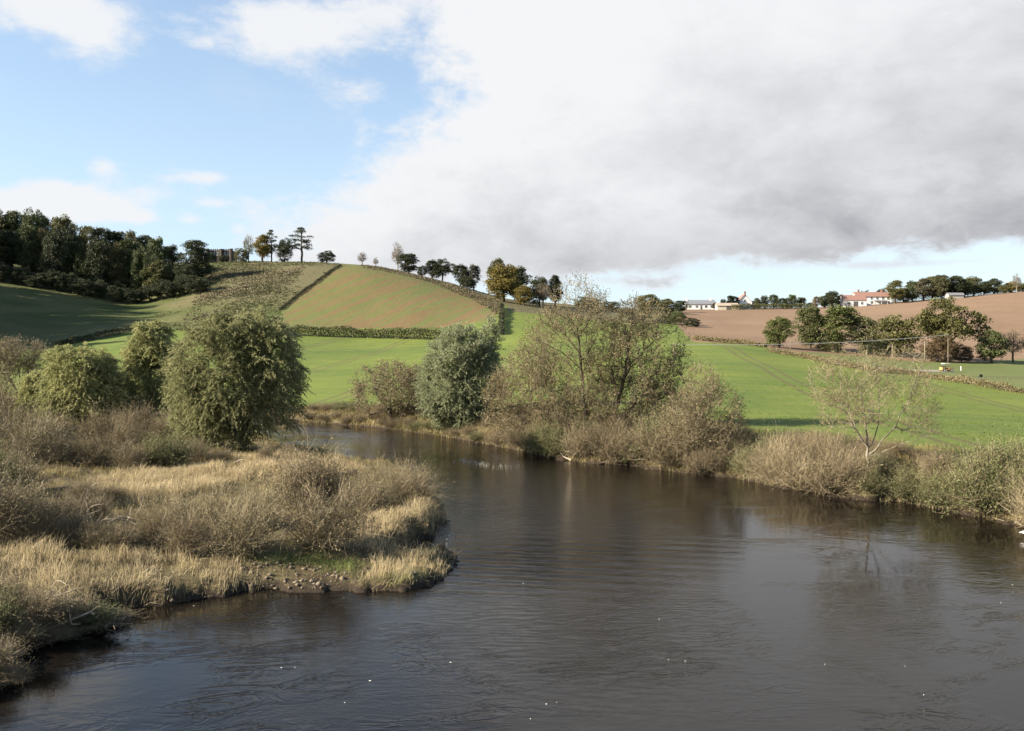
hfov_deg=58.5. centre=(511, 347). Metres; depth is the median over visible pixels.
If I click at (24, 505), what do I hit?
twiggy shrub
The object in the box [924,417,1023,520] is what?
leafy shrub
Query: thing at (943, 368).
utility buggy
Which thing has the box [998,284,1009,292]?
broadleaf tree
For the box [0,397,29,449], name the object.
twiggy shrub
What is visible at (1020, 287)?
broadleaf tree
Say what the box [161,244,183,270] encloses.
broadleaf tree
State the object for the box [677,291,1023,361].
ploughed field
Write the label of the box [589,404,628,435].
leafy shrub
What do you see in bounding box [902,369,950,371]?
road
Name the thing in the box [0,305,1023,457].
meadow
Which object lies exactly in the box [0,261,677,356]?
hillside
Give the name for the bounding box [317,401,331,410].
twiggy shrub
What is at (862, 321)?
broadleaf tree
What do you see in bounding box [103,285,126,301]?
understorey bush
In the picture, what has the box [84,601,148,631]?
twiggy shrub
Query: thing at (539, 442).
leafy shrub
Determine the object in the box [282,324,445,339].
field hedge
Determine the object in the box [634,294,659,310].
broadleaf tree
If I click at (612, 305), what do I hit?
broadleaf tree
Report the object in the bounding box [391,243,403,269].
bare tree
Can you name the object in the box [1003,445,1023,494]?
leafy shrub
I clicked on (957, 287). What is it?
broadleaf tree
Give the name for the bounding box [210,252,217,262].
bush
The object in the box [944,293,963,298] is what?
shed
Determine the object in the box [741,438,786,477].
briar shrub
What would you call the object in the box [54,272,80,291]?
understorey bush
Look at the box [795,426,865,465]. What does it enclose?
briar shrub
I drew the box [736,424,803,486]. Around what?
dead weed clump
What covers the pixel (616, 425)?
twiggy shrub
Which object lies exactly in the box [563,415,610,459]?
twiggy shrub
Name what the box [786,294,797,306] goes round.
broadleaf tree
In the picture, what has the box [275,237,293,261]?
broadleaf tree
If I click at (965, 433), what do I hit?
meadow tufts
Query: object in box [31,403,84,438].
twiggy shrub
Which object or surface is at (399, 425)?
bank grass
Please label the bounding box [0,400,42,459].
twiggy shrub
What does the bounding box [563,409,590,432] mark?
twiggy shrub
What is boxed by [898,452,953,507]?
leafy shrub
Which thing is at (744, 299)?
cottage
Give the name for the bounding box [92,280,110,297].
understorey bush
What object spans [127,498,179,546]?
twiggy shrub
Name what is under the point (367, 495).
briar shrub
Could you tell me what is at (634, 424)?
briar shrub
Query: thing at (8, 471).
leafy shrub
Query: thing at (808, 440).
twiggy shrub
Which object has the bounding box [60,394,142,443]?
twiggy shrub
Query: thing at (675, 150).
sky
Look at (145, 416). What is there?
twiggy shrub
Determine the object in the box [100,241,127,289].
broadleaf tree
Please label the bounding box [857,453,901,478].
briar shrub
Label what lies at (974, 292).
skyline hedge
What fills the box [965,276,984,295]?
broadleaf tree
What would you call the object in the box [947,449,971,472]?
leafy shrub
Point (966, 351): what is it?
bush
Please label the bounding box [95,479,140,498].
twiggy shrub
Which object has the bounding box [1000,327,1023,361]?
bare tree
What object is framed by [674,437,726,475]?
twiggy shrub
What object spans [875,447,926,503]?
leafy shrub
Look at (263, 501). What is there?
osier shrub
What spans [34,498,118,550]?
twiggy shrub
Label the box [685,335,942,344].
overhead wire
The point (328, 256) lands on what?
thorn tree
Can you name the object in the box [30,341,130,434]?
willow tree
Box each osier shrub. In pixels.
[0,391,85,462]
[2,464,59,512]
[117,465,204,543]
[170,466,296,567]
[181,462,244,529]
[218,461,295,533]
[347,449,396,492]
[371,447,429,494]
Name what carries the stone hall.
on the hillside
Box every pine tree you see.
[265,230,277,261]
[288,227,313,261]
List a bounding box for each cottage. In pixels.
[684,297,714,309]
[738,291,760,308]
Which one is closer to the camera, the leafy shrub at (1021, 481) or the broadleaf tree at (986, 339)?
the leafy shrub at (1021, 481)
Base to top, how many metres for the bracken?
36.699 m
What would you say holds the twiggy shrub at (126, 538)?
on the river bank
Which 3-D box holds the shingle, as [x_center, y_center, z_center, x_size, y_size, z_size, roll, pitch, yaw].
[-7.077,8.823,35.142,6.646,1.234,16.311,0,0,41]
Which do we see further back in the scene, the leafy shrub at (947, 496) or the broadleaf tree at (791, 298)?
the broadleaf tree at (791, 298)
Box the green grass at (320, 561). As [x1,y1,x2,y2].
[51,542,432,631]
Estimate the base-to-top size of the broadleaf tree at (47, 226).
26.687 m
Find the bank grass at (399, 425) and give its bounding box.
[291,402,1022,521]
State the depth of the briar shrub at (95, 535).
36.40 m
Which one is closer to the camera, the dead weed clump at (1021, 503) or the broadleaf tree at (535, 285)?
the dead weed clump at (1021, 503)
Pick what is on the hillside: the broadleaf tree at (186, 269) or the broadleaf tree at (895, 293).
the broadleaf tree at (186, 269)
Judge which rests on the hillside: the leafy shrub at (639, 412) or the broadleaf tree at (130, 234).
the broadleaf tree at (130, 234)
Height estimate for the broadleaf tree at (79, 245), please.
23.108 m
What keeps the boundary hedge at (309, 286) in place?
on the hillside
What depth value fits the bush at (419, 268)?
431.44 m
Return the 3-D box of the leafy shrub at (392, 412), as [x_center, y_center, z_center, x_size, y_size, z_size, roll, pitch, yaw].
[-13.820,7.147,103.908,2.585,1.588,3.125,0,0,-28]
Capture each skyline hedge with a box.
[731,303,808,309]
[886,283,1023,302]
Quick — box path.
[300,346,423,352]
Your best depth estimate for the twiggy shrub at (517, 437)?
78.38 m
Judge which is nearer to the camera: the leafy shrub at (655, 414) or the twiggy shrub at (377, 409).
the leafy shrub at (655, 414)
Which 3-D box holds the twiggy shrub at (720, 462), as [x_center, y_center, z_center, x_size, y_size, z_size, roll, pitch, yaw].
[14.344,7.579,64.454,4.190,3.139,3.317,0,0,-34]
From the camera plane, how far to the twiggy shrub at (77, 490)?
45.70 m
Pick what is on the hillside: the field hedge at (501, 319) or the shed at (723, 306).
the field hedge at (501, 319)
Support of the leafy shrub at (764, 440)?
on the river bank
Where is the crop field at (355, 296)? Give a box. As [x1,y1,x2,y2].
[281,264,499,328]
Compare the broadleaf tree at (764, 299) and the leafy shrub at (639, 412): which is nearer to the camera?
the leafy shrub at (639, 412)
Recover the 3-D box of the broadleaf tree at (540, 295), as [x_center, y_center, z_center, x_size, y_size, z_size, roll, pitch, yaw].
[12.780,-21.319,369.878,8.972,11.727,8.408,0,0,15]
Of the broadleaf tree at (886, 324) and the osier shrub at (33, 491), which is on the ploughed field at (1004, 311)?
the broadleaf tree at (886, 324)
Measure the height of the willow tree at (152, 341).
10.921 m
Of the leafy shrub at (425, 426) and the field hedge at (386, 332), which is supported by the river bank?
the leafy shrub at (425, 426)
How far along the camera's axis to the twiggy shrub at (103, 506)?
41.16 m
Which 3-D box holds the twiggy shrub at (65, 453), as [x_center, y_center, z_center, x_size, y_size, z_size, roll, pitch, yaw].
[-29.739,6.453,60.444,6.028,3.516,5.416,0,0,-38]
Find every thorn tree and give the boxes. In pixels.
[0,333,51,398]
[96,369,126,423]
[316,250,335,262]
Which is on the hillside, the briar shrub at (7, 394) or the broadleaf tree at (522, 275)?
the broadleaf tree at (522, 275)
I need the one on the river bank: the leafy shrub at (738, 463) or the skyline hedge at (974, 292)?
the leafy shrub at (738, 463)
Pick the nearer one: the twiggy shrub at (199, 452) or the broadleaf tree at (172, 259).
the twiggy shrub at (199, 452)
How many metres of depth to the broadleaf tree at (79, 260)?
386.15 m
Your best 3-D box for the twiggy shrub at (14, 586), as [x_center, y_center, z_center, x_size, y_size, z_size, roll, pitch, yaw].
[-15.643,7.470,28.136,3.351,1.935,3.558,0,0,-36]
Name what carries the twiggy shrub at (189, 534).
on the river bank
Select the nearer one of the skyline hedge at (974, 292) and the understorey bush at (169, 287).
the understorey bush at (169, 287)
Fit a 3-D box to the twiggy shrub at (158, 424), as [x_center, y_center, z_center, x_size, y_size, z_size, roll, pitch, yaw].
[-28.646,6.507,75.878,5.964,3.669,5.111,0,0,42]
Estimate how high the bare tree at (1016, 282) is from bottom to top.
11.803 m
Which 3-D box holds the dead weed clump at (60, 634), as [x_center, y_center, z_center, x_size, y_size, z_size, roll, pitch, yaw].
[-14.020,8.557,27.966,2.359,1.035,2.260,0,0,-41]
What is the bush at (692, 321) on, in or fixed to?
on the ploughed field at (1004, 311)
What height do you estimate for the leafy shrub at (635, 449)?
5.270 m
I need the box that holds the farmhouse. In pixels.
[852,290,890,304]
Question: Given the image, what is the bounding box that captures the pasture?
[776,349,1023,391]
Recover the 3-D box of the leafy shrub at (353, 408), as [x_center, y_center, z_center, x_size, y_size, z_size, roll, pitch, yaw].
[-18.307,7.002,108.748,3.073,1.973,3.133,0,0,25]
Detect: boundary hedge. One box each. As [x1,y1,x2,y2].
[52,324,169,347]
[279,264,341,309]
[766,346,903,373]
[900,369,1023,392]
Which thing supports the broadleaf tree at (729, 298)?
on the ploughed field at (1004, 311)
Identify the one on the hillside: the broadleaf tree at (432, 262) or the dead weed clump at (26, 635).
the broadleaf tree at (432, 262)
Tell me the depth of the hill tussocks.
374.04 m
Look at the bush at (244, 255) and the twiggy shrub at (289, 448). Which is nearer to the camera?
the twiggy shrub at (289, 448)
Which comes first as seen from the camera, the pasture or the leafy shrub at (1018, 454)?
the leafy shrub at (1018, 454)
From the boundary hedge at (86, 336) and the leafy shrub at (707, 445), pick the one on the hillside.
the boundary hedge at (86, 336)
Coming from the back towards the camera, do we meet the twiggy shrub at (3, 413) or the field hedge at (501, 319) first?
the field hedge at (501, 319)
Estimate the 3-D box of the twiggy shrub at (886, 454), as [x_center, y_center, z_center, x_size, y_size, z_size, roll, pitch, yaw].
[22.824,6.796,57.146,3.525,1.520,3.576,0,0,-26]
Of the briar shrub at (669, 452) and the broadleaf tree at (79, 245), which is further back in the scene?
the broadleaf tree at (79, 245)
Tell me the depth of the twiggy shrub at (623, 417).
73.62 m
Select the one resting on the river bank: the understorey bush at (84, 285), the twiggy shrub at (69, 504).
the twiggy shrub at (69, 504)
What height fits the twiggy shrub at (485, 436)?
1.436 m
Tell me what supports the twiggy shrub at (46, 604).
on the river bank
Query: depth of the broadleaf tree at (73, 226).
432.91 m
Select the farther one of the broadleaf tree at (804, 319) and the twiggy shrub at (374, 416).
the broadleaf tree at (804, 319)
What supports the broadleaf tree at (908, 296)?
on the ploughed field at (1004, 311)
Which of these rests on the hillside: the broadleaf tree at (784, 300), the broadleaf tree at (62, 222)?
the broadleaf tree at (62, 222)
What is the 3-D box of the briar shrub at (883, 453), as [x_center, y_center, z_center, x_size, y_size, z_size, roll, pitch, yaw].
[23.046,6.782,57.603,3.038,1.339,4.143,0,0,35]
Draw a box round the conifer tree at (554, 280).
[548,275,562,306]
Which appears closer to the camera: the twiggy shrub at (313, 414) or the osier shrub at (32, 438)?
the osier shrub at (32, 438)
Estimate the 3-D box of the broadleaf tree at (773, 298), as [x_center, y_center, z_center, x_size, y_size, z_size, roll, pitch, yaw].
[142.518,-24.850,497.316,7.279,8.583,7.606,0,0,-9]
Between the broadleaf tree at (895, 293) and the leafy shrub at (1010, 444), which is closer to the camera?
the leafy shrub at (1010, 444)
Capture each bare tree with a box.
[243,234,254,261]
[357,253,368,263]
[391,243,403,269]
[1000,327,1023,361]
[1012,273,1021,292]
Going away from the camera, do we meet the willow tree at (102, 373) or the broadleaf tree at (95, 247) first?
the willow tree at (102, 373)
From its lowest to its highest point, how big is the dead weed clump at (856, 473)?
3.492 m
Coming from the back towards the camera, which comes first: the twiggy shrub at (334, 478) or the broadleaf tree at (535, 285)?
the broadleaf tree at (535, 285)
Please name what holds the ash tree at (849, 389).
on the river bank
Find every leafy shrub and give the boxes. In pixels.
[0,436,45,492]
[0,578,33,640]
[65,593,146,632]
[130,424,182,467]
[137,424,202,469]
[331,403,345,412]
[343,402,363,411]
[379,406,400,415]
[401,419,422,430]
[419,420,433,428]
[427,423,447,429]
[440,422,460,432]
[458,428,485,440]
[514,414,569,455]
[518,414,557,455]
[530,414,573,456]
[562,409,616,439]
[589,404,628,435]
[609,405,671,465]
[623,399,697,455]
[627,403,651,423]
[689,429,724,452]
[721,436,763,475]
[734,421,758,447]
[749,420,794,455]
[823,429,859,446]
[843,456,890,497]
[854,445,902,472]
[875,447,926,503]
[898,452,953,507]
[923,455,990,511]
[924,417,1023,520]
[942,418,1023,486]
[947,442,986,478]
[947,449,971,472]
[969,424,1023,462]
[980,452,1023,516]
[992,428,1023,482]
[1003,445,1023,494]
[1007,431,1023,468]
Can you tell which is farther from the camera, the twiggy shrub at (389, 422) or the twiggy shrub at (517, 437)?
the twiggy shrub at (389, 422)
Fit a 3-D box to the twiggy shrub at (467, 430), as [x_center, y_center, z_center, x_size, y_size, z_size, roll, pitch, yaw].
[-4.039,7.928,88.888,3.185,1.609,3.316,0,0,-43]
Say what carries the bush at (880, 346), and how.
on the ploughed field at (1004, 311)
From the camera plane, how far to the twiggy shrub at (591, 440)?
70.95 m
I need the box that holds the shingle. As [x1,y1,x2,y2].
[83,520,453,602]
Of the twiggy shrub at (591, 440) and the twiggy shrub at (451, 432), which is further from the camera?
the twiggy shrub at (451, 432)
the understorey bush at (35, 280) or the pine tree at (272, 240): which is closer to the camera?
the understorey bush at (35, 280)
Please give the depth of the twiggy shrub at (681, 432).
67.42 m
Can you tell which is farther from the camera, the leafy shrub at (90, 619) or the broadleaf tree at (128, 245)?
the broadleaf tree at (128, 245)
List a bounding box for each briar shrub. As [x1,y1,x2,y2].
[0,363,36,428]
[0,486,102,544]
[65,506,133,551]
[94,411,156,448]
[100,435,146,465]
[154,420,205,444]
[201,445,233,462]
[254,464,402,564]
[322,472,411,513]
[377,453,458,503]
[619,410,649,437]
[629,418,700,471]
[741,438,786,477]
[754,421,805,458]
[780,427,801,440]
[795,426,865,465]
[798,422,846,449]
[798,428,831,439]
[818,437,864,472]
[857,447,896,460]
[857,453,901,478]
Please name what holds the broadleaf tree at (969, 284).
on the ploughed field at (1004, 311)
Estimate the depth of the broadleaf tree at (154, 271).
384.98 m
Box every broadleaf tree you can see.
[0,209,17,247]
[0,230,25,267]
[3,209,26,255]
[13,224,41,273]
[19,207,47,266]
[28,227,53,274]
[38,227,73,275]
[40,218,52,230]
[48,214,76,264]
[56,234,86,281]
[68,221,86,256]
[73,248,97,288]
[79,225,99,254]
[81,235,117,283]
[88,226,118,252]
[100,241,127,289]
[110,231,127,257]
[118,237,144,290]
[121,229,140,265]
[129,243,152,292]
[136,234,155,274]
[140,259,168,295]
[143,236,171,268]
[160,266,177,287]
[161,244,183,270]
[168,264,196,289]
[175,239,216,277]
[251,234,274,262]
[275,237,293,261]
[395,253,419,273]
[424,259,442,278]
[429,258,459,280]
[451,263,469,284]
[464,264,481,289]
[482,263,520,301]
[486,257,505,293]
[508,265,532,301]
[513,284,534,305]
[528,276,551,305]
[534,282,553,307]
[573,296,603,307]
[602,301,621,310]
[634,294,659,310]
[656,298,676,312]
[663,311,686,324]
[674,300,689,310]
[727,295,735,302]
[732,296,739,302]
[753,298,761,307]
[761,295,769,307]
[762,316,797,347]
[768,294,778,308]
[777,298,789,306]
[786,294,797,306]
[793,305,826,348]
[794,297,806,307]
[806,303,865,350]
[812,296,819,307]
[819,295,828,307]
[823,290,840,307]
[845,316,879,353]
[869,313,917,356]
[884,280,908,303]
[897,288,911,301]
[904,280,919,300]
[914,278,935,300]
[924,276,941,299]
[930,274,952,298]
[948,275,967,292]
[961,278,973,296]
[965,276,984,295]
[974,329,1011,362]
[976,281,991,294]
[988,278,1004,293]
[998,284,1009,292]
[1005,282,1018,292]
[1017,283,1023,291]
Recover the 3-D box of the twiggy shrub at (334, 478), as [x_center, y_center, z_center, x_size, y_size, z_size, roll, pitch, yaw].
[-9.615,6.653,48.314,5.341,4.187,5.382,0,0,18]
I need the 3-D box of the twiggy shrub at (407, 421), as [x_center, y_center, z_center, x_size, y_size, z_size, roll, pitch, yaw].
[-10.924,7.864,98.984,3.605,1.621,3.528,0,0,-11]
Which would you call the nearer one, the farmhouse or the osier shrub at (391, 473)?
the osier shrub at (391, 473)
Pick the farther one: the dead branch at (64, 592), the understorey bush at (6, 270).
the understorey bush at (6, 270)
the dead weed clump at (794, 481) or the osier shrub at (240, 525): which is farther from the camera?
the dead weed clump at (794, 481)
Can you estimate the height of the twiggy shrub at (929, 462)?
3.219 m
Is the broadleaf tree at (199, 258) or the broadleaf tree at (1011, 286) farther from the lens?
the broadleaf tree at (1011, 286)
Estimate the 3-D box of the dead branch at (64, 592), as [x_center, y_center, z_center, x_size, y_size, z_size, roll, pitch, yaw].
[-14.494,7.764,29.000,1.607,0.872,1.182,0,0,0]
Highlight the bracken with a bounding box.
[178,263,498,329]
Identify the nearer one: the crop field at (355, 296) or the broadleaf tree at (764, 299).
the crop field at (355, 296)
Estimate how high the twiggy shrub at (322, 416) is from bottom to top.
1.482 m
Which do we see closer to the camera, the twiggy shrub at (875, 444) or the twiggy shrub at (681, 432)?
the twiggy shrub at (875, 444)
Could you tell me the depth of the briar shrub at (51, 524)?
36.50 m
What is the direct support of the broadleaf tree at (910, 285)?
on the ploughed field at (1004, 311)
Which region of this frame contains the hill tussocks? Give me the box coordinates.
[154,260,338,329]
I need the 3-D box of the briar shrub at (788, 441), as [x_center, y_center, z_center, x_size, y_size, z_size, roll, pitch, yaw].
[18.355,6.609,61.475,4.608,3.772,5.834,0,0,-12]
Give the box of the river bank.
[0,399,1023,685]
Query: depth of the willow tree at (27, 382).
82.81 m
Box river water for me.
[0,414,1023,730]
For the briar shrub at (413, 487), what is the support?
on the river bank
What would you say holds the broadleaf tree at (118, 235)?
on the hillside
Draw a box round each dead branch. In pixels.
[17,493,102,532]
[28,580,86,604]
[43,602,99,630]
[59,482,143,537]
[78,611,152,632]
[187,528,265,554]
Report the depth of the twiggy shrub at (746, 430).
68.28 m
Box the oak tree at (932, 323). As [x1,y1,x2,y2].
[899,295,992,358]
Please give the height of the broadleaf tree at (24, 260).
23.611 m
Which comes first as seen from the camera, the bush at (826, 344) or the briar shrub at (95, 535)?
the briar shrub at (95, 535)
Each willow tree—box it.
[9,369,61,430]
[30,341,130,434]
[116,319,180,424]
[158,304,314,451]
[412,313,508,431]
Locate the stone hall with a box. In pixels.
[206,249,236,261]
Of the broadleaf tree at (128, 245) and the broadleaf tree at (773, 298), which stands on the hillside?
the broadleaf tree at (128, 245)
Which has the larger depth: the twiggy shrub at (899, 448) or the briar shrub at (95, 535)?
the twiggy shrub at (899, 448)
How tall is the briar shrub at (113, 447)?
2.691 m
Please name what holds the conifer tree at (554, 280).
on the hillside
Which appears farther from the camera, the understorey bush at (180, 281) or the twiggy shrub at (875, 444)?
the understorey bush at (180, 281)
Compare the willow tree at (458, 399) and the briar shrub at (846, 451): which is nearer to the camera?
the briar shrub at (846, 451)
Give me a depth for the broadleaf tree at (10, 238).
395.32 m
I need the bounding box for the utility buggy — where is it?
[939,363,952,371]
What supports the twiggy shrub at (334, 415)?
on the river bank
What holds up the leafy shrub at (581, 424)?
on the river bank
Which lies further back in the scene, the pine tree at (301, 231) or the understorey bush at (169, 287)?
the pine tree at (301, 231)
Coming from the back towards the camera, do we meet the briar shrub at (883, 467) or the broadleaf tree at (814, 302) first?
the broadleaf tree at (814, 302)
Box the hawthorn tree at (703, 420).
[654,357,753,456]
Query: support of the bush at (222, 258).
on the hillside
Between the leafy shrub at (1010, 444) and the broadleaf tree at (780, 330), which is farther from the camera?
the broadleaf tree at (780, 330)
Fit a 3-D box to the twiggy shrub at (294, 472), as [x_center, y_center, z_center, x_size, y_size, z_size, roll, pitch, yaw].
[-11.097,6.439,47.630,5.600,5.036,5.620,0,0,-40]
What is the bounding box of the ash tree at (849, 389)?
[796,341,950,467]
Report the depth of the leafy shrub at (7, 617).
27.00 m
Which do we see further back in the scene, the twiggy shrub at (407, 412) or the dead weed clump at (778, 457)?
the twiggy shrub at (407, 412)
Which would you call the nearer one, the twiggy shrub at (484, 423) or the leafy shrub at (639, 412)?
the leafy shrub at (639, 412)
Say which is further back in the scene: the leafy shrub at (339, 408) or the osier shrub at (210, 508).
the leafy shrub at (339, 408)
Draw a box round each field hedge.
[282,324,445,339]
[498,302,504,333]
[690,335,767,347]
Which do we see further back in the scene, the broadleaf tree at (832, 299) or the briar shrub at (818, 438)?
the broadleaf tree at (832, 299)
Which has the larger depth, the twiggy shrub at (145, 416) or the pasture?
the pasture
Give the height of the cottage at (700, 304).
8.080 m
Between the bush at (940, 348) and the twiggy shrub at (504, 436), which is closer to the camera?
the twiggy shrub at (504, 436)
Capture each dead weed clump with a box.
[0,601,53,652]
[29,614,88,646]
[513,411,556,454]
[550,405,602,461]
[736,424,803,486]
[742,427,813,486]
[753,435,823,492]
[834,442,887,491]
[981,468,1023,527]
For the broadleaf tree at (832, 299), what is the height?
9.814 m
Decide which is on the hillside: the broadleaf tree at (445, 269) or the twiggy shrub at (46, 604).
the broadleaf tree at (445, 269)
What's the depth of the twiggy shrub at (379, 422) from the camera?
101.44 m
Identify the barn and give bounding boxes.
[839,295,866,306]
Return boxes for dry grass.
[0,448,457,606]
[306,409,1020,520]
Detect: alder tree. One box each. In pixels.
[346,354,435,419]
[478,331,588,443]
[503,268,623,434]
[568,289,697,431]
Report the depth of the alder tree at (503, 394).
78.32 m
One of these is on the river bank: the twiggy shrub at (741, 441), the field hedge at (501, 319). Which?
the twiggy shrub at (741, 441)
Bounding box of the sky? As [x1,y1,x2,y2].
[0,0,1023,308]
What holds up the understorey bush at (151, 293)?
on the hillside
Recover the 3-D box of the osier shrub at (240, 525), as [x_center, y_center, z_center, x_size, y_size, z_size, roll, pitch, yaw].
[-10.985,6.792,36.296,4.927,4.520,5.291,0,0,13]
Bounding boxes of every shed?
[714,303,738,309]
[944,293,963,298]
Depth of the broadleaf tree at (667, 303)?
417.96 m
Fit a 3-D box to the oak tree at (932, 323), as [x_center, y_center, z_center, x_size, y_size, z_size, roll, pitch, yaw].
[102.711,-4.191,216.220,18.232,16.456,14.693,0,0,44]
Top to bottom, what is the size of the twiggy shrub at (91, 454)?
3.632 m
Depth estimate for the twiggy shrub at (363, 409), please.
106.69 m
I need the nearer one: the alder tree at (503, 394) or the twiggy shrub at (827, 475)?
the twiggy shrub at (827, 475)
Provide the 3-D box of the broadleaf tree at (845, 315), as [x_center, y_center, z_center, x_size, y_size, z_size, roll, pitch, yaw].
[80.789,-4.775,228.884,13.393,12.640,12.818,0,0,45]
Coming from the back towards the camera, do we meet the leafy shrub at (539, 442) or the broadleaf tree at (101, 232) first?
the broadleaf tree at (101, 232)
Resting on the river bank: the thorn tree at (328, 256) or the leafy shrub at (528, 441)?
the leafy shrub at (528, 441)
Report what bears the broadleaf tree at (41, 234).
on the hillside
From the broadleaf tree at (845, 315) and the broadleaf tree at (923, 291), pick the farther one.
the broadleaf tree at (923, 291)
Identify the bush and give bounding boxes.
[0,261,13,281]
[9,267,30,284]
[21,273,49,287]
[42,269,61,288]
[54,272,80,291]
[68,278,97,295]
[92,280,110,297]
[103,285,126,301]
[122,288,144,302]
[136,284,163,300]
[152,279,179,298]
[173,273,190,294]
[183,275,212,293]
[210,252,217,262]
[218,255,229,261]
[233,248,249,261]
[417,265,426,275]
[460,276,473,289]
[682,317,699,326]
[815,340,839,351]
[860,340,896,355]
[918,334,961,361]
[949,344,974,362]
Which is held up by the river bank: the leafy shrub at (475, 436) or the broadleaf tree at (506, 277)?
the leafy shrub at (475, 436)
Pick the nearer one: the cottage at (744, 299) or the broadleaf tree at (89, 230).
the broadleaf tree at (89, 230)
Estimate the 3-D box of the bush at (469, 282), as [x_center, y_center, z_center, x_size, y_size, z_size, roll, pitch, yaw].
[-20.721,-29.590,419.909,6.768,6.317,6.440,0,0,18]
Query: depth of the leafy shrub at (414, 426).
96.94 m
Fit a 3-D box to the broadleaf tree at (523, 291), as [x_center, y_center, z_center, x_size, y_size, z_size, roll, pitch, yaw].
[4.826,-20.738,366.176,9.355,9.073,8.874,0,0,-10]
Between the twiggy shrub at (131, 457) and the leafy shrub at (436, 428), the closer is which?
the twiggy shrub at (131, 457)
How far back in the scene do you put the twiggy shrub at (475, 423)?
90.25 m
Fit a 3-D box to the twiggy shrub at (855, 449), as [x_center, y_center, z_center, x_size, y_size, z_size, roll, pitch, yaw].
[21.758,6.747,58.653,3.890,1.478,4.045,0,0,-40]
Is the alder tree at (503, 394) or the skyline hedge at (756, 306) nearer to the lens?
the alder tree at (503, 394)
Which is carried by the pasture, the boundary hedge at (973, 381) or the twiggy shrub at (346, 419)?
the boundary hedge at (973, 381)
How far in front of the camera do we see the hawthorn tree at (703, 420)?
65.38 m
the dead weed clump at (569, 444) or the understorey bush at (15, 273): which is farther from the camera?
the understorey bush at (15, 273)
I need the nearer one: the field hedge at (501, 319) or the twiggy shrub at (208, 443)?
the twiggy shrub at (208, 443)
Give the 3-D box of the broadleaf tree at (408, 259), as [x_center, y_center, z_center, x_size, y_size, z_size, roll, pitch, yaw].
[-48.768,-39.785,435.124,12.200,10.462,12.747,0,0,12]
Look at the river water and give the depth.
29.15 m
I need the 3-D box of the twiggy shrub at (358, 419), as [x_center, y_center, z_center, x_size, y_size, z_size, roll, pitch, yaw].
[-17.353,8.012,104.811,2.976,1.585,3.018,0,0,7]
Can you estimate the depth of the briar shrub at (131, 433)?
70.27 m
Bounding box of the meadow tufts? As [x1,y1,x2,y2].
[685,377,1023,453]
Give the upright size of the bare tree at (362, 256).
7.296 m
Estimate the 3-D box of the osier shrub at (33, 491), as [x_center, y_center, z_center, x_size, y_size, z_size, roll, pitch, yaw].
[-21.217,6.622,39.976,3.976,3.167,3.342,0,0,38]
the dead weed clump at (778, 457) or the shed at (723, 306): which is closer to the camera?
the dead weed clump at (778, 457)
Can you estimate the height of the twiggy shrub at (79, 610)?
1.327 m
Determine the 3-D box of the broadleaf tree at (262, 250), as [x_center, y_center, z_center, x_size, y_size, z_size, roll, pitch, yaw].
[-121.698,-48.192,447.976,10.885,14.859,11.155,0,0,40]
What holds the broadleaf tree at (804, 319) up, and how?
on the ploughed field at (1004, 311)
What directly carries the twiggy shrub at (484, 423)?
on the river bank
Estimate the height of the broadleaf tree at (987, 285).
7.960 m
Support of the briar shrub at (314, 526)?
on the river bank
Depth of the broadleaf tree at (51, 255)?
386.05 m
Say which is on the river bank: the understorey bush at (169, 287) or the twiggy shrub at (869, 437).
the twiggy shrub at (869, 437)
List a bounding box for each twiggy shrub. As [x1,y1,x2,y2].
[0,377,32,429]
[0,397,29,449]
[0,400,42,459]
[0,426,61,491]
[0,452,45,543]
[0,454,75,546]
[0,559,47,620]
[0,628,40,666]
[0,654,47,692]
[6,579,101,629]
[11,394,44,429]
[28,421,92,463]
[30,579,105,630]
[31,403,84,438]
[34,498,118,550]
[39,484,101,522]
[56,470,112,501]
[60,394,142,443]
[69,421,124,466]
[72,485,124,521]
[78,514,160,552]
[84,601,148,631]
[95,430,155,472]
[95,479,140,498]
[103,388,167,435]
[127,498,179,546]
[139,491,220,556]
[142,405,184,440]
[181,433,226,461]
[193,431,225,449]
[247,432,348,510]
[251,439,279,460]
[274,442,300,455]
[290,437,388,505]
[299,409,317,418]
[305,402,320,410]
[312,413,332,420]
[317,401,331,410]
[329,409,345,418]
[338,413,353,423]
[351,412,366,423]
[356,405,368,412]
[363,409,383,418]
[371,404,384,412]
[373,414,393,424]
[377,415,402,426]
[396,416,414,425]
[398,408,415,415]
[442,425,463,437]
[453,422,480,434]
[467,417,482,425]
[475,432,494,442]
[478,416,494,426]
[484,430,506,445]
[495,419,522,445]
[499,419,533,449]
[503,419,524,445]
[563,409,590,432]
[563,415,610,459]
[572,423,617,458]
[586,417,647,464]
[593,400,639,441]
[594,403,639,438]
[617,410,682,469]
[651,405,702,450]
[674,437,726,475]
[696,436,733,472]
[722,424,757,458]
[728,424,755,433]
[771,431,882,498]
[777,433,830,463]
[796,425,829,444]
[840,443,865,457]
[847,431,885,447]
[851,437,889,453]
[864,446,899,464]
[878,435,928,454]
[910,433,962,480]
[960,443,994,464]
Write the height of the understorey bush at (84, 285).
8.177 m
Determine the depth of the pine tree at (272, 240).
450.87 m
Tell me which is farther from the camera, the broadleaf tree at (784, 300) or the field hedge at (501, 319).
the broadleaf tree at (784, 300)
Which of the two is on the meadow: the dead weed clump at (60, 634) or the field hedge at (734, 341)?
the field hedge at (734, 341)

